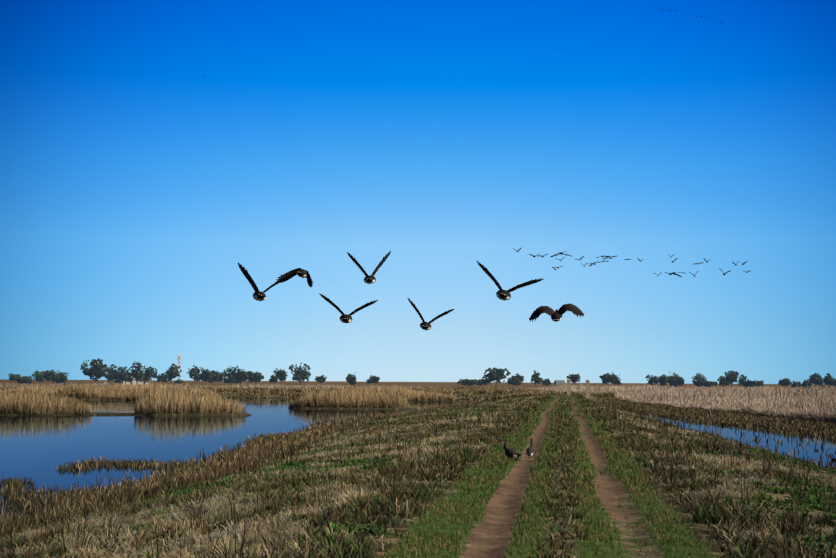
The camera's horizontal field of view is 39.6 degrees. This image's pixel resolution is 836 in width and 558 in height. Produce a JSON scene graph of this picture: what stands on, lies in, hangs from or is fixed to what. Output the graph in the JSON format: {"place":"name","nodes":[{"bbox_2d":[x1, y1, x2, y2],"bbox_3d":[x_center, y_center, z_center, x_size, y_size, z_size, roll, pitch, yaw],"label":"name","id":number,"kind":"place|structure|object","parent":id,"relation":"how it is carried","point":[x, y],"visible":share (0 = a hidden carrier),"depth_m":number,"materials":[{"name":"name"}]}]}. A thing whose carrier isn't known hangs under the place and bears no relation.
{"place":"outdoors","nodes":[
{"label":"outdoors","id":0,"kind":"place"},
{"bbox_2d":[238,263,292,300],"bbox_3d":[-3.106,0.060,23.053,1.026,0.761,0.888,-3,-6,32],"label":"flying goose","id":1,"kind":"object","parent":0,"point":[258,295],"visible":1,"depth_m":23.01},
{"bbox_2d":[276,268,312,287],"bbox_3d":[-2.837,-0.012,26.169,0.844,0.468,1.000,2,-5,-14],"label":"flying goose","id":2,"kind":"object","parent":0,"point":[300,272],"visible":1,"depth_m":26.00},
{"bbox_2d":[320,294,377,322],"bbox_3d":[-1.507,0.618,24.636,1.045,0.647,0.981,-4,-7,42],"label":"flying goose","id":3,"kind":"object","parent":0,"point":[345,318],"visible":1,"depth_m":24.67},
{"bbox_2d":[347,251,390,283],"bbox_3d":[-1.010,-0.259,25.742,0.862,0.746,0.960,-3,-6,35],"label":"flying goose","id":4,"kind":"object","parent":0,"point":[369,279],"visible":1,"depth_m":25.69},
{"bbox_2d":[0,379,835,557],"bbox_3d":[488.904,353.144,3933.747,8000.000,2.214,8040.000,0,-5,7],"label":"ground","id":5,"kind":"structure","parent":0,"point":[488,536],"depth_m":17.07,"materials":[{"name":"brown soil"}]},
{"bbox_2d":[9,373,20,382],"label":"tree","id":6,"kind":"object","parent":5,"relation":"on","point":[12,377],"visible":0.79,"depth_m":833.49,"materials":[{"name":"green plant"}]},
{"bbox_2d":[16,376,31,383],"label":"tree","id":7,"kind":"object","parent":5,"relation":"on","point":[23,379],"visible":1,"depth_m":554.69,"materials":[{"name":"green plant"}]},
{"bbox_2d":[31,370,44,381],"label":"tree","id":8,"kind":"object","parent":5,"relation":"on","point":[38,376],"visible":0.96,"depth_m":638.98,"materials":[{"name":"green plant"}]},
{"bbox_2d":[42,370,59,383],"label":"tree","id":9,"kind":"object","parent":5,"relation":"on","point":[50,375],"visible":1,"depth_m":559.34,"materials":[{"name":"green plant"}]},
{"bbox_2d":[55,370,68,382],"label":"tree","id":10,"kind":"object","parent":5,"relation":"on","point":[62,377],"visible":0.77,"depth_m":718.75,"materials":[{"name":"green plant"}]},
{"bbox_2d":[80,358,107,383],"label":"tree","id":11,"kind":"object","parent":5,"relation":"on","point":[97,369],"visible":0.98,"depth_m":719.78,"materials":[{"name":"green plant"}]},
{"bbox_2d":[104,366,116,383],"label":"tree","id":12,"kind":"object","parent":5,"relation":"on","point":[109,376],"visible":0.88,"depth_m":706.78,"materials":[{"name":"green plant"}]},
{"bbox_2d":[110,364,128,382],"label":"tree","id":13,"kind":"object","parent":5,"relation":"on","point":[117,374],"visible":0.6,"depth_m":676.79,"materials":[{"name":"green plant"}]},
{"bbox_2d":[119,368,132,383],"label":"tree","id":14,"kind":"object","parent":5,"relation":"on","point":[125,376],"visible":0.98,"depth_m":587.45,"materials":[{"name":"green plant"}]},
{"bbox_2d":[123,376,138,384],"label":"building","id":15,"kind":"structure","parent":5,"relation":"on","point":[133,382],"depth_m":674.14,"materials":[{"name":"paint"}]},
{"bbox_2d":[125,361,146,384],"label":"tree","id":16,"kind":"object","parent":5,"relation":"on","point":[137,374],"visible":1,"depth_m":566.15,"materials":[{"name":"green plant"}]},
{"bbox_2d":[141,366,157,383],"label":"tree","id":17,"kind":"object","parent":5,"relation":"on","point":[149,373],"visible":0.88,"depth_m":596.44,"materials":[{"name":"green plant"}]},
{"bbox_2d":[157,373,169,381],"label":"tree","id":18,"kind":"object","parent":5,"relation":"on","point":[163,377],"visible":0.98,"depth_m":704.74,"materials":[{"name":"green plant"}]},
{"bbox_2d":[165,363,181,383],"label":"tree","id":19,"kind":"object","parent":5,"relation":"on","point":[172,372],"visible":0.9,"depth_m":726.22,"materials":[{"name":"green plant"}]},
{"bbox_2d":[177,354,180,378],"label":"tower","id":20,"kind":"structure","parent":5,"relation":"on","point":[179,359],"depth_m":957.63,"materials":[{"name":"metal"}]},
{"bbox_2d":[186,365,202,384],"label":"tree","id":21,"kind":"object","parent":5,"relation":"on","point":[194,372],"visible":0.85,"depth_m":641.62,"materials":[{"name":"green plant"}]},
{"bbox_2d":[200,369,212,384],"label":"tree","id":22,"kind":"object","parent":5,"relation":"on","point":[205,375],"visible":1,"depth_m":554.12,"materials":[{"name":"green plant"}]},
{"bbox_2d":[207,370,220,384],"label":"tree","id":23,"kind":"object","parent":5,"relation":"on","point":[215,376],"visible":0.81,"depth_m":595.94,"materials":[{"name":"green plant"}]},
{"bbox_2d":[217,371,225,381],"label":"tree","id":24,"kind":"object","parent":5,"relation":"on","point":[221,378],"visible":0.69,"depth_m":725.25,"materials":[{"name":"green plant"}]},
{"bbox_2d":[0,382,456,413],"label":"reeds","id":25,"kind":"object","parent":5,"relation":"on","point":[372,397],"visible":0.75,"depth_m":140.01,"materials":[{"name":"beige plant"}]},
{"bbox_2d":[223,366,238,384],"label":"tree","id":26,"kind":"object","parent":5,"relation":"on","point":[232,375],"visible":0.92,"depth_m":710.60,"materials":[{"name":"green plant"}]},
{"bbox_2d":[234,369,247,384],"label":"tree","id":27,"kind":"object","parent":5,"relation":"on","point":[241,376],"visible":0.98,"depth_m":597.48,"materials":[{"name":"green plant"}]},
{"bbox_2d":[248,371,263,384],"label":"tree","id":28,"kind":"object","parent":5,"relation":"on","point":[255,377],"visible":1,"depth_m":691.44,"materials":[{"name":"green plant"}]},
{"bbox_2d":[0,383,523,390],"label":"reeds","id":29,"kind":"object","parent":5,"relation":"on","point":[262,385],"visible":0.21,"depth_m":409.35,"materials":[{"name":"beige plant"}]},
{"bbox_2d":[269,375,277,384],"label":"tree","id":30,"kind":"object","parent":5,"relation":"on","point":[273,379],"visible":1,"depth_m":791.01,"materials":[{"name":"green plant"}]},
{"bbox_2d":[273,368,287,384],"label":"tree","id":31,"kind":"object","parent":5,"relation":"on","point":[280,374],"visible":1,"depth_m":654.75,"materials":[{"name":"green plant"}]},
{"bbox_2d":[288,363,310,384],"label":"tree","id":32,"kind":"object","parent":5,"relation":"on","point":[299,374],"visible":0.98,"depth_m":570.78,"materials":[{"name":"green plant"}]},
{"bbox_2d":[0,383,625,402],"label":"grass","id":33,"kind":"structure","parent":5,"relation":"on","point":[501,392],"depth_m":229.53,"materials":[{"name":"brown plant"}]},
{"bbox_2d":[314,375,326,384],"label":"tree","id":34,"kind":"object","parent":5,"relation":"on","point":[320,379],"visible":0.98,"depth_m":655.98,"materials":[{"name":"green plant"}]},
{"bbox_2d":[347,376,356,384],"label":"tree","id":35,"kind":"object","parent":5,"relation":"on","point":[351,380],"visible":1,"depth_m":566.01,"materials":[{"name":"green plant"}]},
{"bbox_2d":[366,375,379,385],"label":"tree","id":36,"kind":"object","parent":5,"relation":"on","point":[373,379],"visible":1,"depth_m":747.20,"materials":[{"name":"green plant"}]},
{"bbox_2d":[0,393,835,557],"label":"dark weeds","id":37,"kind":"object","parent":5,"relation":"on","point":[301,549],"visible":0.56,"depth_m":20.57,"materials":[{"name":"green plant"}]},
{"bbox_2d":[0,393,835,534],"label":"margin weeds","id":38,"kind":"object","parent":5,"relation":"on","point":[268,445],"visible":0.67,"depth_m":44.93,"materials":[{"name":"brown plant"}]},
{"bbox_2d":[0,395,835,557],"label":"dry grass","id":39,"kind":"structure","parent":5,"relation":"on","point":[173,518],"depth_m":19.58,"materials":[{"name":"beige plant"}]},
{"bbox_2d":[0,398,835,557],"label":"green weeds","id":40,"kind":"object","parent":5,"relation":"on","point":[804,505],"visible":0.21,"depth_m":21.25,"materials":[{"name":"plant"}]},
{"bbox_2d":[0,392,835,557],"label":"tall weed stalks","id":41,"kind":"object","parent":5,"relation":"on","point":[352,444],"visible":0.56,"depth_m":23.19,"materials":[{"name":"brown plant"}]},
{"bbox_2d":[457,379,468,385],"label":"tree","id":42,"kind":"object","parent":5,"relation":"on","point":[464,381],"visible":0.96,"depth_m":735.43,"materials":[{"name":"green plant"}]},
{"bbox_2d":[466,379,477,386],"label":"tree","id":43,"kind":"object","parent":5,"relation":"on","point":[472,382],"visible":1,"depth_m":669.87,"materials":[{"name":"green plant"}]},
{"bbox_2d":[481,367,510,386],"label":"tree","id":44,"kind":"object","parent":5,"relation":"on","point":[496,374],"visible":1,"depth_m":563.93,"materials":[{"name":"green plant"}]},
{"bbox_2d":[504,439,521,461],"bbox_3d":[2.132,3.925,26.395,0.534,0.488,0.204,13,1,26],"label":"goose","id":45,"kind":"object","parent":5,"relation":"on","point":[510,453],"visible":1,"depth_m":26.33},
{"bbox_2d":[507,376,518,386],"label":"tree","id":46,"kind":"object","parent":5,"relation":"on","point":[512,378],"visible":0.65,"depth_m":671.49,"materials":[{"name":"green plant"}]},
{"bbox_2d":[512,378,520,384],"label":"tree","id":47,"kind":"object","parent":5,"relation":"on","point":[516,381],"visible":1,"depth_m":657.76,"materials":[{"name":"green plant"}]},
{"bbox_2d":[515,373,523,382],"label":"tree","id":48,"kind":"object","parent":5,"relation":"on","point":[521,378],"visible":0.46,"depth_m":776.15,"materials":[{"name":"green plant"}]},
{"bbox_2d":[526,438,534,459],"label":"goose","id":49,"kind":"object","parent":5,"relation":"on","point":[530,451],"visible":1,"depth_m":27.55},
{"bbox_2d":[531,370,543,386],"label":"tree","id":50,"kind":"object","parent":5,"relation":"on","point":[535,378],"visible":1,"depth_m":616.25,"materials":[{"name":"green plant"}]},
{"bbox_2d":[542,378,550,385],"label":"tree","id":51,"kind":"object","parent":5,"relation":"on","point":[546,382],"visible":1,"depth_m":634.83,"materials":[{"name":"green plant"}]},
{"bbox_2d":[366,394,735,557],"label":"lawn grass","id":52,"kind":"structure","parent":5,"relation":"on","point":[545,452],"depth_m":18.99,"materials":[{"name":"green plant"}]},
{"bbox_2d":[554,380,564,384],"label":"farm shed","id":53,"kind":"structure","parent":5,"relation":"on","point":[559,382],"depth_m":1480.11,"materials":[{"name":"paint"}]},
{"bbox_2d":[567,379,571,394],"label":"gate post","id":54,"kind":"object","parent":5,"relation":"on","point":[569,391],"visible":0.92,"depth_m":177.19,"materials":[{"name":"concrete"}]},
{"bbox_2d":[566,374,580,383],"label":"tree","id":55,"kind":"object","parent":5,"relation":"on","point":[575,378],"visible":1,"depth_m":649.22,"materials":[{"name":"green plant"}]},
{"bbox_2d":[585,379,589,398],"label":"gate post","id":56,"kind":"object","parent":5,"relation":"on","point":[587,390],"visible":0.96,"depth_m":176.82,"materials":[{"name":"concrete"}]},
{"bbox_2d":[599,373,613,386],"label":"tree","id":57,"kind":"object","parent":5,"relation":"on","point":[606,378],"visible":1,"depth_m":644.17,"materials":[{"name":"green plant"}]},
{"bbox_2d":[610,372,620,386],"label":"tree","id":58,"kind":"object","parent":5,"relation":"on","point":[616,381],"visible":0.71,"depth_m":680.29,"materials":[{"name":"green plant"}]},
{"bbox_2d":[645,375,658,385],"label":"tree","id":59,"kind":"object","parent":5,"relation":"on","point":[652,380],"visible":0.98,"depth_m":657.82,"materials":[{"name":"green plant"}]},
{"bbox_2d":[658,374,668,386],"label":"tree","id":60,"kind":"object","parent":5,"relation":"on","point":[663,379],"visible":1,"depth_m":558.44,"materials":[{"name":"green plant"}]},
{"bbox_2d":[668,375,674,386],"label":"tree","id":61,"kind":"object","parent":5,"relation":"on","point":[671,380],"visible":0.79,"depth_m":580.90,"materials":[{"name":"green plant"}]},
{"bbox_2d":[673,377,684,386],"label":"tree","id":62,"kind":"object","parent":5,"relation":"on","point":[678,381],"visible":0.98,"depth_m":543.53,"materials":[{"name":"green plant"}]},
{"bbox_2d":[693,379,705,386],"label":"tree","id":63,"kind":"object","parent":5,"relation":"on","point":[698,383],"visible":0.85,"depth_m":689.83,"materials":[{"name":"green plant"}]},
{"bbox_2d":[692,373,706,381],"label":"tree","id":64,"kind":"object","parent":5,"relation":"on","point":[698,377],"visible":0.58,"depth_m":924.24,"materials":[{"name":"green plant"}]},
{"bbox_2d":[703,381,717,387],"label":"tree","id":65,"kind":"object","parent":5,"relation":"on","point":[710,383],"visible":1,"depth_m":638.93,"materials":[{"name":"green plant"}]},
{"bbox_2d":[717,376,730,386],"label":"tree","id":66,"kind":"object","parent":5,"relation":"on","point":[722,380],"visible":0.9,"depth_m":711.79,"materials":[{"name":"green plant"}]},
{"bbox_2d":[724,370,738,387],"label":"tree","id":67,"kind":"object","parent":5,"relation":"on","point":[731,377],"visible":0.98,"depth_m":649.11,"materials":[{"name":"green plant"}]},
{"bbox_2d":[737,374,746,385],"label":"tree","id":68,"kind":"object","parent":5,"relation":"on","point":[742,379],"visible":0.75,"depth_m":815.52,"materials":[{"name":"green plant"}]},
{"bbox_2d":[742,379,755,387],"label":"tree","id":69,"kind":"object","parent":5,"relation":"on","point":[748,383],"visible":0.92,"depth_m":620.69,"materials":[{"name":"green plant"}]},
{"bbox_2d":[755,380,763,386],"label":"tree","id":70,"kind":"object","parent":5,"relation":"on","point":[759,383],"visible":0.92,"depth_m":699.85,"materials":[{"name":"green plant"}]},
{"bbox_2d":[778,378,790,388],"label":"tree","id":71,"kind":"object","parent":5,"relation":"on","point":[785,382],"visible":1,"depth_m":555.33,"materials":[{"name":"green plant"}]},
{"bbox_2d":[790,381,800,387],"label":"tree","id":72,"kind":"object","parent":5,"relation":"on","point":[795,384],"visible":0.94,"depth_m":643.02,"materials":[{"name":"green plant"}]},
{"bbox_2d":[801,380,811,387],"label":"tree","id":73,"kind":"object","parent":5,"relation":"on","point":[806,383],"visible":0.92,"depth_m":541.11,"materials":[{"name":"green plant"}]},
{"bbox_2d":[807,373,822,387],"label":"tree","id":74,"kind":"object","parent":5,"relation":"on","point":[815,378],"visible":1,"depth_m":602.44,"materials":[{"name":"green plant"}]},
{"bbox_2d":[822,373,833,386],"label":"tree","id":75,"kind":"object","parent":5,"relation":"on","point":[828,375],"visible":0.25,"depth_m":894.39,"materials":[{"name":"green plant"}]},
{"bbox_2d":[824,377,833,386],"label":"tree","id":76,"kind":"object","parent":5,"relation":"on","point":[827,381],"visible":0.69,"depth_m":679.19,"materials":[{"name":"green plant"}]},
{"bbox_2d":[830,379,835,385],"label":"tree","id":77,"kind":"object","parent":5,"relation":"on","point":[833,381],"visible":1,"depth_m":656.54,"materials":[{"name":"green plant"}]},
{"bbox_2d":[0,398,835,523],"bbox_3d":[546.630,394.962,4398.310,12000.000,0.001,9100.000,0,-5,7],"label":"water","id":78,"kind":"structure","parent":0,"point":[39,448],"depth_m":69.76,"materials":[{"name":"blue liquid"}]},
{"bbox_2d":[0,0,835,383],"label":"sky","id":79,"kind":"structure","parent":0,"point":[445,137],"materials":[{"name":"blue"}]},
{"bbox_2d":[408,298,453,329],"bbox_3d":[0.236,0.817,27.195,0.880,0.775,1.043,5,-7,-43],"label":"goose","id":80,"kind":"object","parent":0,"point":[424,325],"visible":1,"depth_m":27.18},
{"bbox_2d":[477,261,542,300],"bbox_3d":[1.619,0.100,21.270,1.264,0.590,1.030,15,1,5],"label":"goose","id":81,"kind":"object","parent":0,"point":[502,294],"visible":1,"depth_m":21.11},
{"bbox_2d":[529,303,583,321],"bbox_3d":[3.277,0.802,27.466,0.918,0.462,1.000,4,-6,-38],"label":"goose","id":82,"kind":"object","parent":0,"point":[556,315],"visible":1,"depth_m":27.46},
{"bbox_2d":[514,247,750,276],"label":"flock of birds","id":83,"kind":"object","parent":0,"point":[561,253],"visible":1,"depth_m":244.03},
{"bbox_2d":[529,383,835,422],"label":"reed field","id":84,"kind":"structure","parent":0,"point":[818,404],"depth_m":176.69,"materials":[{"name":"beige plant"}]}
]}

